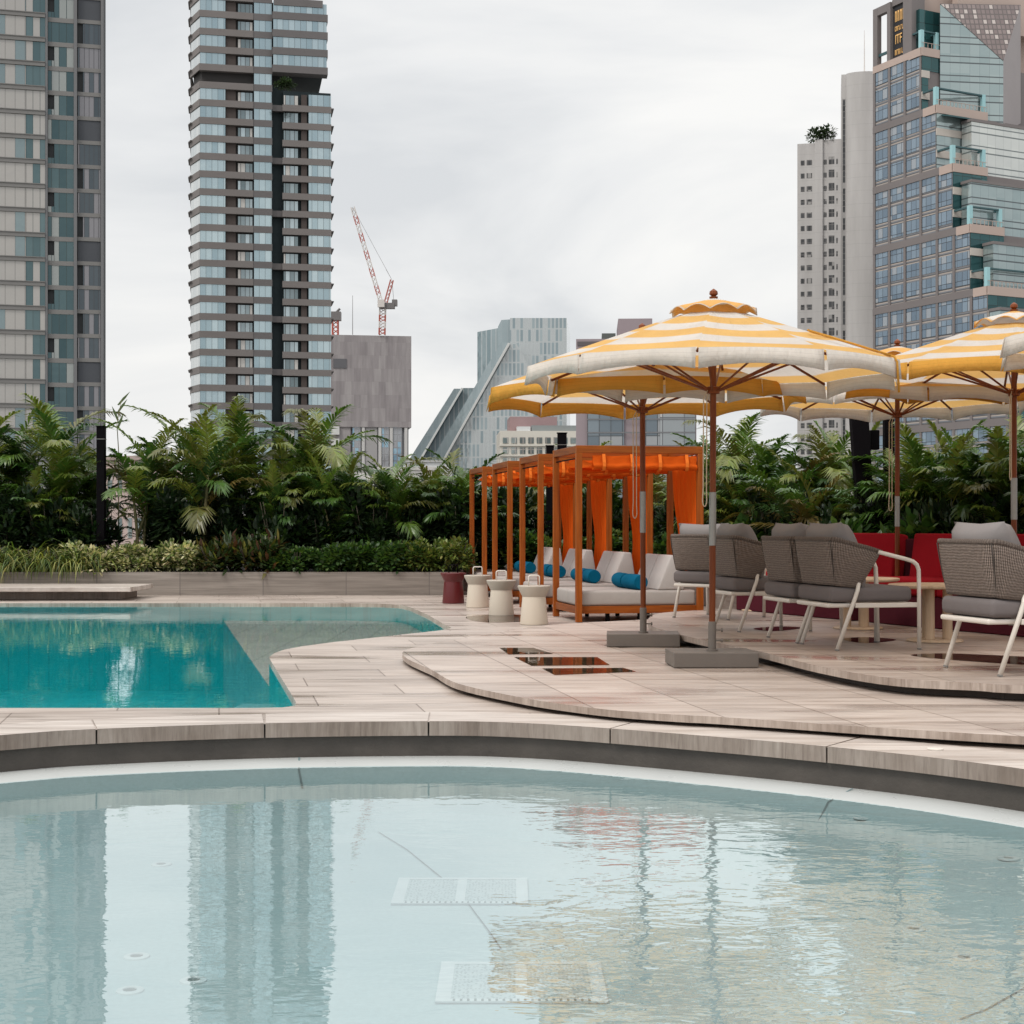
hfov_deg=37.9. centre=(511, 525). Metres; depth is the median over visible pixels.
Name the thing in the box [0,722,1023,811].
wading pool wall
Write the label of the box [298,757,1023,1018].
pool floor joint
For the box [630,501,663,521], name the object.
shrub
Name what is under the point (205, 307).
window
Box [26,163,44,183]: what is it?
window
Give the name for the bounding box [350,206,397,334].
tower crane
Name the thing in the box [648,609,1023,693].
terrace slab
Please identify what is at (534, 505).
palm
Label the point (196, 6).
side window
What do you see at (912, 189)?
window
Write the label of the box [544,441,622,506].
palm
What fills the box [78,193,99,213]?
window
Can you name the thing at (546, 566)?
bolster
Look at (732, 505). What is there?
palm
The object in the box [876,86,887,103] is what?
window
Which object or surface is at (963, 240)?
window
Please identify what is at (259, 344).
window
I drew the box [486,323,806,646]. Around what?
parasol
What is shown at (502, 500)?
shrub
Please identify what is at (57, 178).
window
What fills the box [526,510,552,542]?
shrub
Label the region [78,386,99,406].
window
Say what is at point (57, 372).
window
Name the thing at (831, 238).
window
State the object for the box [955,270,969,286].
window
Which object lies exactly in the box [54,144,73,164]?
window
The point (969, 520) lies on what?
shrub
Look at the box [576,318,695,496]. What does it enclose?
mauve office block
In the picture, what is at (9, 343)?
window
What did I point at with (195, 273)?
side window
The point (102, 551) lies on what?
variegated shrub
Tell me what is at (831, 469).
palm
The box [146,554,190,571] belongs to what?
variegated shrub
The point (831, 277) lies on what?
window
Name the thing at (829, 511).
shrub
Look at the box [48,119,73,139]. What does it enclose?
window
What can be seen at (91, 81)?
window
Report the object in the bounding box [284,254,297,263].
window
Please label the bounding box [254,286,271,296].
window
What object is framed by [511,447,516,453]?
window
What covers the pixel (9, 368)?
window
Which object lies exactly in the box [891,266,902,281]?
window
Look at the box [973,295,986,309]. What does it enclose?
window
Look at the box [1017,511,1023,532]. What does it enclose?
shrub
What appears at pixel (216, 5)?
window
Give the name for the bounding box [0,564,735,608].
planter wall
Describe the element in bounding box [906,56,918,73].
window
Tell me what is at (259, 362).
window
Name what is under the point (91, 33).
window
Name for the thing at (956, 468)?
palm
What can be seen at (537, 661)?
puddle
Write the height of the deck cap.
0.008 m
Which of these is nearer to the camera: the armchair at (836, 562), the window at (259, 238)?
the armchair at (836, 562)
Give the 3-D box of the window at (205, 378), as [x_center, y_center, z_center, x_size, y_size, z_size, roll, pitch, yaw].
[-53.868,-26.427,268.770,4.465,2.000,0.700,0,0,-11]
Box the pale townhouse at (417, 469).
[354,467,438,489]
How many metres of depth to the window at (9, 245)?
197.28 m
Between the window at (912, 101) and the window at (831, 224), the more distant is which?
the window at (831, 224)
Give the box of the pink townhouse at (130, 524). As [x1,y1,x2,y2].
[106,456,181,547]
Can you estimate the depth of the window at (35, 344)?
197.96 m
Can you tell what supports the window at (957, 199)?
in the stepped office tower at (948, 168)
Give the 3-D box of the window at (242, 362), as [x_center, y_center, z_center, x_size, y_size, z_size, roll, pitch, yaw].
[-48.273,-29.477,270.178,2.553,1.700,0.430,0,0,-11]
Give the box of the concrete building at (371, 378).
[331,335,410,482]
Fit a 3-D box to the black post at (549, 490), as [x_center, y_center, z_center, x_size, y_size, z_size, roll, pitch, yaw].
[0.692,-0.331,27.200,0.164,2.277,0.164,0,0,0]
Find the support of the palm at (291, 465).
on the planting soil
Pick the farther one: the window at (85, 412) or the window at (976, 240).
the window at (976, 240)
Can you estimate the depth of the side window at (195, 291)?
270.31 m
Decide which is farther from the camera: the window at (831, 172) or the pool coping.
the window at (831, 172)
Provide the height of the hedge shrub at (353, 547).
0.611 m
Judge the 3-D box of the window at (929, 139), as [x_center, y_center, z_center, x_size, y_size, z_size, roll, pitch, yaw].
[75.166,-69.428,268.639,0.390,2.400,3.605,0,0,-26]
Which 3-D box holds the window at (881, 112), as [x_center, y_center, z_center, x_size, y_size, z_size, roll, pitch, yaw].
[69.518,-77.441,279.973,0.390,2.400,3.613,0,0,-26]
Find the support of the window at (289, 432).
in the striped tower at (260, 232)
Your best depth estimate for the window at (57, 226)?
199.17 m
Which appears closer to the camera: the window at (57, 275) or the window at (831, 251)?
the window at (57, 275)
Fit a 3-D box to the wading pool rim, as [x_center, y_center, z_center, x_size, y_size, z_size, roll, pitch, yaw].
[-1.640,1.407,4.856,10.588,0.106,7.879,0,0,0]
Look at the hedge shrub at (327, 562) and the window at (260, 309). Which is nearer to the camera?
the hedge shrub at (327, 562)
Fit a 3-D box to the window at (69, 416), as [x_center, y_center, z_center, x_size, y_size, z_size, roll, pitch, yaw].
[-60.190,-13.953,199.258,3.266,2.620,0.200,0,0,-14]
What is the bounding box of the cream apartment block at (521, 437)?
[496,417,575,496]
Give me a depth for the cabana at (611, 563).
20.53 m
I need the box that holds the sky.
[106,0,891,467]
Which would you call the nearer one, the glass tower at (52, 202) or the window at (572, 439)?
the glass tower at (52, 202)
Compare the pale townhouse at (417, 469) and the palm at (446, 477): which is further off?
the pale townhouse at (417, 469)
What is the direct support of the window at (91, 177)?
in the glass tower at (52, 202)
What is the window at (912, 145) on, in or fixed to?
in the stepped office tower at (948, 168)
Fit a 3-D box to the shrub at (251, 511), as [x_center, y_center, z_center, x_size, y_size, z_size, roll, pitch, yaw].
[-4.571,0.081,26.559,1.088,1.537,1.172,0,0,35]
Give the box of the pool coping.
[0,712,1023,786]
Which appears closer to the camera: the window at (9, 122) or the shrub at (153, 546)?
the shrub at (153, 546)
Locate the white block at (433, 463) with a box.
[402,460,452,486]
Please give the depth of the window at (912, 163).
272.43 m
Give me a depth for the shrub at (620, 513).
27.04 m
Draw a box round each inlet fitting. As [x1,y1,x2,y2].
[115,986,143,995]
[123,952,149,960]
[179,976,206,984]
[579,881,600,886]
[901,925,925,932]
[950,953,977,961]
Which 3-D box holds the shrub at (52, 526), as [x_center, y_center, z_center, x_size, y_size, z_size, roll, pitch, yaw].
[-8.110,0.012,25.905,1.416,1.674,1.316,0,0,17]
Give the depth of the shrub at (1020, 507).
16.07 m
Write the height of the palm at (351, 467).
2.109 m
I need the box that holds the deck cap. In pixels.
[927,747,942,750]
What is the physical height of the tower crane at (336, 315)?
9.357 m
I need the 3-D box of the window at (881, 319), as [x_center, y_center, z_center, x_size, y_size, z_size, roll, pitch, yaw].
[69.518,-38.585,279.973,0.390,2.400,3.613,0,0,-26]
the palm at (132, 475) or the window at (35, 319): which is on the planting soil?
the palm at (132, 475)
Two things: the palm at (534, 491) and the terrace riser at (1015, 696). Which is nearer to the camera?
the terrace riser at (1015, 696)
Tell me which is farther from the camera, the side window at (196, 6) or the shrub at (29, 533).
the side window at (196, 6)
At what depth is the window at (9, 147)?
197.28 m
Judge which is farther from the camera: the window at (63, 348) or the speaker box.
the window at (63, 348)
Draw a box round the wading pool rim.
[0,756,1023,855]
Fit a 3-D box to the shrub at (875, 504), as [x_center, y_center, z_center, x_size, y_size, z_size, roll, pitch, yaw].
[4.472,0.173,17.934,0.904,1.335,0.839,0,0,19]
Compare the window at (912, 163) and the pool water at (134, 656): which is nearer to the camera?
the pool water at (134, 656)
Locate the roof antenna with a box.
[352,296,352,334]
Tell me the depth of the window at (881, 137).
279.88 m
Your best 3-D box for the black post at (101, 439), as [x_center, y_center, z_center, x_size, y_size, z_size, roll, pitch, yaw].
[-7.040,-0.454,25.600,0.159,2.523,0.159,0,0,0]
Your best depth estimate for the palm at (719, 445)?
23.33 m
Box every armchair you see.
[670,523,765,619]
[707,523,811,631]
[761,522,877,643]
[794,522,921,650]
[937,521,1023,676]
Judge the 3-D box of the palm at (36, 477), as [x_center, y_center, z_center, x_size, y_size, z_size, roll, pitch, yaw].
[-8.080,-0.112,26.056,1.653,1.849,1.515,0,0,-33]
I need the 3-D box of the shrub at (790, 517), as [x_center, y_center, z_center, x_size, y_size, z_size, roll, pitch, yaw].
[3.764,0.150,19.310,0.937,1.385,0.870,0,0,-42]
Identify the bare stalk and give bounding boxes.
[112,392,129,545]
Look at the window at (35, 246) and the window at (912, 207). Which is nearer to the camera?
the window at (35, 246)
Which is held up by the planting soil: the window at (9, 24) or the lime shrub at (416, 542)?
the lime shrub at (416, 542)
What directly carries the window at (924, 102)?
in the stepped office tower at (948, 168)
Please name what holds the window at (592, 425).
in the mauve office block at (598, 430)
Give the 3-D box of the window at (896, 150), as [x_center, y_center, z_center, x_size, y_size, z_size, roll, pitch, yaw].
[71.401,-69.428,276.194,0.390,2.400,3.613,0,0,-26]
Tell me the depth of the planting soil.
26.59 m
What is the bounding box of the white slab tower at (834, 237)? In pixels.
[797,30,872,495]
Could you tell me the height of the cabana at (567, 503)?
2.107 m
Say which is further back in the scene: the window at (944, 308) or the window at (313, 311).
the window at (313, 311)
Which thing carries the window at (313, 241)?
in the striped tower at (260, 232)
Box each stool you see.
[440,564,465,603]
[464,566,490,607]
[486,570,515,615]
[518,575,549,624]
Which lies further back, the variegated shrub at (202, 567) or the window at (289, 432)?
the window at (289, 432)
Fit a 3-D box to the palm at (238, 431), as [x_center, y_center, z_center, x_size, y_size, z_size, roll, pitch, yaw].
[-5.068,-0.742,27.145,2.592,3.107,2.983,0,0,-1]
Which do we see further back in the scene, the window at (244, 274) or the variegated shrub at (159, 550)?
the window at (244, 274)
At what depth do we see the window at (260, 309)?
270.18 m
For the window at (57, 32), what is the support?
in the glass tower at (52, 202)
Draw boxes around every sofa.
[736,533,913,620]
[869,533,1023,636]
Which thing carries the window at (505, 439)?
in the cream apartment block at (521, 437)
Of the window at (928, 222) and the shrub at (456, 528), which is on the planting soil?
the shrub at (456, 528)
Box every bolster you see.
[514,561,518,571]
[525,562,535,572]
[544,564,550,576]
[547,565,565,577]
[570,568,586,581]
[582,569,600,582]
[611,572,627,587]
[621,574,647,589]
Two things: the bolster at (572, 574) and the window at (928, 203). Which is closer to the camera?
the bolster at (572, 574)
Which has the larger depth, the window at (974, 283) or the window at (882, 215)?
the window at (882, 215)
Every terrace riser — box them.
[580,713,1023,745]
[680,640,1023,699]
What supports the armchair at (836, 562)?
on the terrace slab at (896, 662)
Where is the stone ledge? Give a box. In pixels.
[0,584,152,598]
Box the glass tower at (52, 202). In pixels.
[0,0,105,455]
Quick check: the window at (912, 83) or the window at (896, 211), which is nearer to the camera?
the window at (912, 83)
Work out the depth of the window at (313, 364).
272.10 m
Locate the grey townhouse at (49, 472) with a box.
[4,456,95,545]
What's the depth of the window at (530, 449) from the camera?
250.48 m
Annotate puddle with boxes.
[466,615,1023,674]
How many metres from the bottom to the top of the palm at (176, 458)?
3.036 m
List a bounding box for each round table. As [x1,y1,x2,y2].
[833,577,899,629]
[888,582,963,642]
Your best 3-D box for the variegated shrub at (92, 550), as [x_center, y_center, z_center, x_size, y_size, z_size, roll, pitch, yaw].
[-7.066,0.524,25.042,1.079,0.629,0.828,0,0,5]
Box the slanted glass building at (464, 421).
[410,318,569,496]
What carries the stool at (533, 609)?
on the pool deck
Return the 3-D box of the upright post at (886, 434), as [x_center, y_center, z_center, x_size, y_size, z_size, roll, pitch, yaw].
[4.691,-0.822,18.600,0.133,2.159,0.120,0,0,0]
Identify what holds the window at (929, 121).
in the stepped office tower at (948, 168)
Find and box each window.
[0,0,25,10]
[0,14,25,34]
[0,39,25,59]
[0,63,25,83]
[0,88,25,108]
[0,113,25,133]
[0,137,25,157]
[0,162,25,182]
[0,186,25,206]
[0,211,25,231]
[0,235,25,255]
[0,260,25,280]
[0,285,25,304]
[0,309,25,329]
[0,334,25,353]
[0,358,25,378]
[0,383,25,402]
[0,408,25,427]
[0,432,25,449]
[26,0,44,11]
[26,16,44,36]
[26,41,44,60]
[26,65,44,85]
[26,90,44,109]
[26,114,44,134]
[26,139,44,158]
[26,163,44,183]
[26,188,44,207]
[26,212,44,231]
[26,237,44,256]
[26,261,44,280]
[26,286,44,305]
[26,310,44,329]
[26,335,44,354]
[26,359,44,378]
[26,384,44,402]
[26,408,41,427]
[48,22,73,42]
[48,71,73,91]
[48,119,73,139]
[48,168,73,188]
[48,217,73,236]
[48,265,73,285]
[48,314,73,333]
[48,363,73,382]
[51,411,73,430]
[54,0,73,18]
[54,47,73,67]
[54,95,73,115]
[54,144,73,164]
[54,193,73,212]
[54,241,73,261]
[54,290,73,309]
[54,338,73,358]
[54,387,73,406]
[78,48,99,68]
[78,96,99,116]
[78,144,99,164]
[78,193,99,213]
[78,289,99,309]
[78,338,99,357]
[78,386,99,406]
[78,434,95,452]
[83,24,99,44]
[83,72,99,92]
[83,169,99,189]
[83,217,99,237]
[83,265,99,285]
[83,314,99,333]
[83,410,99,430]
[127,518,131,537]
[191,0,199,16]
[191,17,199,33]
[191,35,199,51]
[191,53,199,69]
[191,88,199,104]
[191,106,199,121]
[191,124,199,139]
[191,142,199,157]
[191,160,199,174]
[191,177,199,192]
[191,195,199,210]
[191,213,199,227]
[191,231,199,245]
[191,249,199,262]
[191,266,199,280]
[191,284,199,297]
[191,302,199,315]
[191,320,199,333]
[191,338,199,350]
[191,356,199,368]
[191,373,199,385]
[191,391,199,403]
[191,409,199,420]
[200,0,330,229]
[200,231,224,241]
[200,248,224,259]
[200,266,224,277]
[200,284,224,295]
[200,302,224,313]
[200,320,224,330]
[200,338,224,348]
[200,355,224,366]
[200,373,224,384]
[200,391,224,401]
[200,409,224,419]
[238,234,251,242]
[238,252,251,260]
[238,270,251,278]
[238,287,251,296]
[238,305,251,313]
[238,323,251,331]
[238,340,251,349]
[238,358,251,366]
[238,376,251,384]
[238,394,251,402]
[254,233,271,243]
[254,250,271,261]
[254,268,271,279]
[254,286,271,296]
[254,303,271,314]
[254,321,271,332]
[254,339,271,349]
[254,357,271,367]
[254,374,271,385]
[254,392,271,402]
[254,410,271,420]
[254,427,271,438]
[284,236,297,245]
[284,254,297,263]
[284,271,297,280]
[284,289,297,298]
[284,307,297,316]
[284,324,297,333]
[284,342,297,351]
[284,360,297,368]
[284,377,297,386]
[284,395,297,404]
[284,412,297,421]
[284,430,297,439]
[308,235,330,246]
[308,253,330,264]
[308,271,330,281]
[308,288,330,299]
[308,306,330,316]
[308,323,330,334]
[308,341,330,352]
[308,359,330,369]
[308,376,330,387]
[308,394,330,404]
[308,411,330,422]
[503,437,507,442]
[511,437,516,442]
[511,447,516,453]
[520,437,524,442]
[520,447,524,453]
[528,437,533,442]
[528,447,533,453]
[537,437,541,442]
[537,447,541,453]
[545,437,550,443]
[570,437,575,443]
[587,414,623,496]
[645,414,659,477]
[660,414,694,481]
[801,420,837,465]
[807,291,811,296]
[829,156,833,163]
[829,170,833,176]
[829,183,833,190]
[829,196,833,203]
[829,209,833,216]
[829,222,833,229]
[829,235,833,242]
[829,249,833,255]
[829,262,833,269]
[829,275,833,282]
[829,288,833,295]
[829,301,833,308]
[829,315,833,321]
[829,328,833,334]
[842,99,844,453]
[876,68,887,85]
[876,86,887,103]
[876,104,887,120]
[876,129,887,145]
[876,147,887,163]
[876,165,887,181]
[876,190,887,206]
[876,208,887,223]
[876,227,887,241]
[876,252,887,266]
[876,270,887,284]
[876,288,887,302]
[876,313,887,327]
[876,331,887,344]
[876,425,1005,465]
[891,62,902,79]
[891,81,902,97]
[891,99,902,115]
[891,124,902,140]
[891,142,902,158]
[891,161,902,176]
[891,186,902,201]
[891,204,902,219]
[891,222,902,237]
[891,248,902,263]
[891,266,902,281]
[891,284,902,299]
[891,310,902,324]
[891,328,902,342]
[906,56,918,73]
[906,74,918,91]
[906,93,918,109]
[906,118,918,135]
[906,137,918,153]
[906,155,918,171]
[906,181,918,197]
[906,200,918,215]
[906,218,918,234]
[906,244,918,259]
[906,262,918,277]
[906,281,918,296]
[906,307,918,321]
[906,325,918,340]
[906,344,918,348]
[906,417,918,420]
[922,56,939,72]
[922,77,927,91]
[922,99,927,108]
[922,113,935,129]
[922,131,935,148]
[922,150,935,166]
[922,176,935,192]
[922,195,935,211]
[922,214,935,230]
[922,240,935,255]
[922,259,935,274]
[922,277,935,293]
[922,304,935,318]
[922,322,935,337]
[936,113,964,130]
[936,135,961,152]
[936,157,961,167]
[938,172,951,188]
[938,190,951,206]
[938,209,951,225]
[938,236,951,252]
[938,255,951,270]
[938,274,951,289]
[938,300,951,315]
[938,320,951,334]
[953,172,986,187]
[953,194,961,209]
[953,217,961,227]
[955,233,969,248]
[955,251,969,267]
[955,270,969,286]
[955,297,969,312]
[955,316,969,332]
[970,233,1003,248]
[970,255,982,269]
[970,278,982,288]
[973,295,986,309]
[973,313,986,328]
[988,295,1023,309]
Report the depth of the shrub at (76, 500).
26.27 m
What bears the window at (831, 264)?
in the white slab tower at (834, 237)
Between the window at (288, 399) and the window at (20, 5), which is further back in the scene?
the window at (288, 399)
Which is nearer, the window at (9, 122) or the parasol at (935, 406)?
the parasol at (935, 406)
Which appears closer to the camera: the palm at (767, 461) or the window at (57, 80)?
the palm at (767, 461)
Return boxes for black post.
[96,426,106,571]
[545,445,554,546]
[557,432,566,449]
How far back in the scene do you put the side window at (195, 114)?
270.31 m
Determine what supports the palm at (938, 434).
on the planting soil
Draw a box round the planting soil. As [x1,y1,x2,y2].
[27,566,513,571]
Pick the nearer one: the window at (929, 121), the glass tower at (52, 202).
the glass tower at (52, 202)
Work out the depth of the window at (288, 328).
271.43 m
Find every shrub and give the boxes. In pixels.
[0,481,82,554]
[0,486,30,571]
[0,491,34,571]
[57,539,120,575]
[60,498,130,571]
[60,499,106,552]
[86,545,123,571]
[106,543,152,571]
[113,547,160,571]
[119,538,182,571]
[140,501,189,571]
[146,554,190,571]
[147,478,207,571]
[161,539,208,571]
[184,507,242,571]
[184,548,221,571]
[202,493,256,571]
[232,490,265,571]
[242,482,320,570]
[263,549,293,571]
[280,544,321,573]
[287,483,331,571]
[287,497,345,571]
[292,546,323,571]
[312,542,359,571]
[320,507,367,571]
[323,539,380,571]
[327,479,405,571]
[348,540,390,571]
[365,474,410,570]
[367,540,412,571]
[384,506,441,571]
[385,542,426,574]
[396,536,446,571]
[408,490,453,569]
[422,537,456,571]
[428,480,491,571]
[433,536,477,571]
[460,537,499,567]
[475,527,534,568]
[478,507,526,563]
[488,486,536,556]
[498,528,550,568]
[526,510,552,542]
[528,505,582,543]
[533,534,562,555]
[561,536,593,555]
[582,492,615,541]
[582,509,621,539]
[583,534,631,556]
[612,503,631,535]
[612,528,632,547]
[614,530,661,551]
[630,500,676,552]
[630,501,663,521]
[653,532,666,554]
[665,503,708,548]
[704,502,728,522]
[717,510,769,537]
[732,486,769,520]
[748,483,819,540]
[783,487,828,524]
[811,495,850,523]
[819,516,830,523]
[831,516,879,532]
[852,487,894,532]
[880,505,948,538]
[894,492,930,521]
[918,490,956,532]
[936,498,966,533]
[938,510,981,533]
[941,516,1023,533]
[969,471,1023,523]
[1003,502,1023,526]
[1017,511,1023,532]
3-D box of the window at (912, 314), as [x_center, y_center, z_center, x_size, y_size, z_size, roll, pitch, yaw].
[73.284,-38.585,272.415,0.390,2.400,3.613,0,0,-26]
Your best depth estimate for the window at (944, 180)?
264.89 m
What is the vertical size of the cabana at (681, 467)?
2.107 m
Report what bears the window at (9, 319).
in the glass tower at (52, 202)
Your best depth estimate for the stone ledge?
23.30 m
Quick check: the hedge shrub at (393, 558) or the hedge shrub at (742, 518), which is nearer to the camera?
the hedge shrub at (742, 518)
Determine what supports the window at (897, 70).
in the stepped office tower at (948, 168)
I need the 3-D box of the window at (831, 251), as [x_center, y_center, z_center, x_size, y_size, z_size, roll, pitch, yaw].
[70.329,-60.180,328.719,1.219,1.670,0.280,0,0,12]
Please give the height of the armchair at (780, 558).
1.004 m
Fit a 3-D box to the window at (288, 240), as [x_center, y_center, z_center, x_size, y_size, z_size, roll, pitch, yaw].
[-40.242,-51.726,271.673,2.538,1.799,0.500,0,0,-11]
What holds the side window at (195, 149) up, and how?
in the striped tower at (260, 232)
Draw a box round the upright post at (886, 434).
[883,419,894,498]
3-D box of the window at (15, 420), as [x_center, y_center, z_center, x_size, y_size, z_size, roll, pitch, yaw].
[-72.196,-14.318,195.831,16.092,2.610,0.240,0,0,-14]
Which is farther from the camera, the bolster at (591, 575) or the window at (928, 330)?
the window at (928, 330)
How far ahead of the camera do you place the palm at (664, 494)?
25.27 m
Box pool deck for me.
[0,591,1023,752]
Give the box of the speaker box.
[869,430,878,449]
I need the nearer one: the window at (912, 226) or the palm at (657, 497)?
the palm at (657, 497)
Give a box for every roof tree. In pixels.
[273,76,297,91]
[805,123,837,142]
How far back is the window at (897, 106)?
276.18 m
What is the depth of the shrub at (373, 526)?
25.73 m
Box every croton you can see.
[192,536,241,571]
[207,526,255,574]
[217,535,273,572]
[244,524,290,578]
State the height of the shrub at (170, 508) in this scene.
1.699 m
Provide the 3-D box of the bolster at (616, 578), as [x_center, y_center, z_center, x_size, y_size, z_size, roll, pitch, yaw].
[1.388,0.681,18.823,0.188,0.188,0.520,0,0,-8]
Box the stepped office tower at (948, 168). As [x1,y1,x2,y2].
[873,0,1023,482]
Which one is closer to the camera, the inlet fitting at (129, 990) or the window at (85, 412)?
the inlet fitting at (129, 990)
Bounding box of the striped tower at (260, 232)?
[188,0,333,474]
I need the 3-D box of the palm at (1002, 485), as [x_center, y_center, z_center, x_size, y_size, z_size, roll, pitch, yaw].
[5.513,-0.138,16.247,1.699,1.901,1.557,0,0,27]
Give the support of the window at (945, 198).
in the stepped office tower at (948, 168)
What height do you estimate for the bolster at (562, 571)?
0.188 m
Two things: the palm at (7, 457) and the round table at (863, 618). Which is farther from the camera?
the palm at (7, 457)
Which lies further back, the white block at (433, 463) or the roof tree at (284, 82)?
the roof tree at (284, 82)
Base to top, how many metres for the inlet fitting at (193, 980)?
0.007 m
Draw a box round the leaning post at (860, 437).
[849,419,872,514]
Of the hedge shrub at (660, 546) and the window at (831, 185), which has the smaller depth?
the hedge shrub at (660, 546)
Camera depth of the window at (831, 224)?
328.61 m
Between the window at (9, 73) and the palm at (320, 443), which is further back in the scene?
the window at (9, 73)
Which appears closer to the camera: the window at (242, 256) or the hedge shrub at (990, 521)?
the hedge shrub at (990, 521)
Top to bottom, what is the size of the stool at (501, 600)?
0.576 m
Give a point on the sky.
(592, 164)
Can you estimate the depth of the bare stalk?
26.30 m
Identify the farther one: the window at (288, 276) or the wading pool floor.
the window at (288, 276)
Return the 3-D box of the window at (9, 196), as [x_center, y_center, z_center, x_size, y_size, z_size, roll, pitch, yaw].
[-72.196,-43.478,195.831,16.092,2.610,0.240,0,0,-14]
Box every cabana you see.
[469,466,574,590]
[492,461,611,599]
[519,454,652,606]
[553,445,703,621]
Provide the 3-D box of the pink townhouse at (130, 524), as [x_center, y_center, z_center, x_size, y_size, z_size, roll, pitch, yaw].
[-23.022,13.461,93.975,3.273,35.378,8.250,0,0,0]
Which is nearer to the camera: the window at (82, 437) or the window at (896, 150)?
the window at (82, 437)
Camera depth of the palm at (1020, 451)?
16.25 m
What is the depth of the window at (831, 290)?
328.61 m
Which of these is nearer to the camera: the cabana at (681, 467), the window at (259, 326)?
the cabana at (681, 467)
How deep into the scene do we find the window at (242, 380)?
269.95 m
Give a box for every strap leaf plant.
[0,539,71,580]
[0,540,37,578]
[0,547,29,580]
[0,547,74,582]
[2,545,95,578]
[14,545,109,582]
[31,544,133,583]
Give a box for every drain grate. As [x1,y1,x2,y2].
[391,878,527,904]
[435,961,608,1003]
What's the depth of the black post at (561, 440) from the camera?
27.52 m
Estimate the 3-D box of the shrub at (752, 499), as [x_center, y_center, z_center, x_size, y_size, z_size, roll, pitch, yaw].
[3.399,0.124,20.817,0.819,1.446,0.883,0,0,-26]
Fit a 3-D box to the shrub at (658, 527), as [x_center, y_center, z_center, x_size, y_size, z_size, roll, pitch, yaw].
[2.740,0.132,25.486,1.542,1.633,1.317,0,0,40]
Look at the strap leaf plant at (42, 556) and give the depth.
24.73 m
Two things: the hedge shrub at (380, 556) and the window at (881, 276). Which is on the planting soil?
the hedge shrub at (380, 556)
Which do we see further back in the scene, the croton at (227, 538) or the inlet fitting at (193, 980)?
the croton at (227, 538)
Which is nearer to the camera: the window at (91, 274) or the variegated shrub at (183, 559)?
the variegated shrub at (183, 559)
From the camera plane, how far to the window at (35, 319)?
197.96 m
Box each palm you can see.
[0,393,129,571]
[0,407,78,550]
[0,410,58,502]
[0,475,21,484]
[1,466,91,552]
[52,452,139,511]
[87,417,224,545]
[113,469,198,569]
[122,404,264,569]
[142,412,283,544]
[153,395,301,570]
[195,475,256,571]
[223,459,301,535]
[224,433,345,567]
[247,483,262,567]
[253,404,393,570]
[295,450,380,571]
[298,453,405,519]
[341,451,444,540]
[359,461,414,490]
[389,456,455,570]
[398,448,518,570]
[422,466,518,571]
[487,486,545,568]
[515,487,585,518]
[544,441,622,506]
[585,479,622,526]
[612,473,666,512]
[653,431,723,524]
[653,474,675,538]
[672,412,818,529]
[704,424,816,514]
[704,460,771,523]
[719,444,848,523]
[738,460,852,539]
[770,430,902,532]
[779,420,902,510]
[811,461,902,521]
[832,422,984,528]
[862,444,945,528]
[872,419,985,532]
[911,427,1008,533]
[930,432,1022,522]
[934,426,1023,533]
[965,407,1023,515]
[983,430,1023,520]
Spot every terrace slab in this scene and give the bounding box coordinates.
[402,619,1023,743]
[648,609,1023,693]
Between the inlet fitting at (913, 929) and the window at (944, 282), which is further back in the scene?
the window at (944, 282)
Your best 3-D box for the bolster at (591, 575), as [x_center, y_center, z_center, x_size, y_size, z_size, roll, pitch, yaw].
[1.083,0.681,20.373,0.188,0.188,0.520,0,0,-7]
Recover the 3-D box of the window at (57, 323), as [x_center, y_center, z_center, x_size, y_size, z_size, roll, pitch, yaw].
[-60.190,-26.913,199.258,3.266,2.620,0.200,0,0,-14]
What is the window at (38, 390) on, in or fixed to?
in the glass tower at (52, 202)
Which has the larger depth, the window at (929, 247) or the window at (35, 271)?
the window at (929, 247)
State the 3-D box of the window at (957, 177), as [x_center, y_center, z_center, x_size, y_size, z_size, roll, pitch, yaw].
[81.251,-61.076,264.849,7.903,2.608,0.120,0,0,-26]
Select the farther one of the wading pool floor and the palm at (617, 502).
the palm at (617, 502)
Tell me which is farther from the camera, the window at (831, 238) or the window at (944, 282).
the window at (831, 238)
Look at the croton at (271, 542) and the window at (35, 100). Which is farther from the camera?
the window at (35, 100)
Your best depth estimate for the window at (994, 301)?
257.11 m
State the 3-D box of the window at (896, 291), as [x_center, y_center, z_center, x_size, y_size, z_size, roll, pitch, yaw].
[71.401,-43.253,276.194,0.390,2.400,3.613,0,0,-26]
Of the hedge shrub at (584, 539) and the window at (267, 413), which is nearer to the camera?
the hedge shrub at (584, 539)
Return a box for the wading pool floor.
[0,840,1023,1023]
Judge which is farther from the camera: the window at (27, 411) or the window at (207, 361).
the window at (207, 361)
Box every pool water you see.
[0,605,447,707]
[0,766,1023,946]
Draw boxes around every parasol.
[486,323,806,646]
[524,289,901,667]
[759,339,1023,575]
[845,302,1023,625]
[1000,331,1023,371]
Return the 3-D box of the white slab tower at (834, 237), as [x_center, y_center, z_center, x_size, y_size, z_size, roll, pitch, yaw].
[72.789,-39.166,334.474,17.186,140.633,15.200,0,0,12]
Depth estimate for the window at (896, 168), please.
276.18 m
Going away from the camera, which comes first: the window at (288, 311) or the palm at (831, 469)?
the palm at (831, 469)
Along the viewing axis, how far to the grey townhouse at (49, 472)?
100.00 m
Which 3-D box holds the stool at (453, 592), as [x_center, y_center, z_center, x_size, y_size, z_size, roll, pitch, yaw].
[-0.872,0.858,22.207,0.384,0.576,0.384,0,0,-6]
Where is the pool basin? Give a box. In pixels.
[0,603,450,704]
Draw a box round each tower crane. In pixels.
[331,308,341,334]
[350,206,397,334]

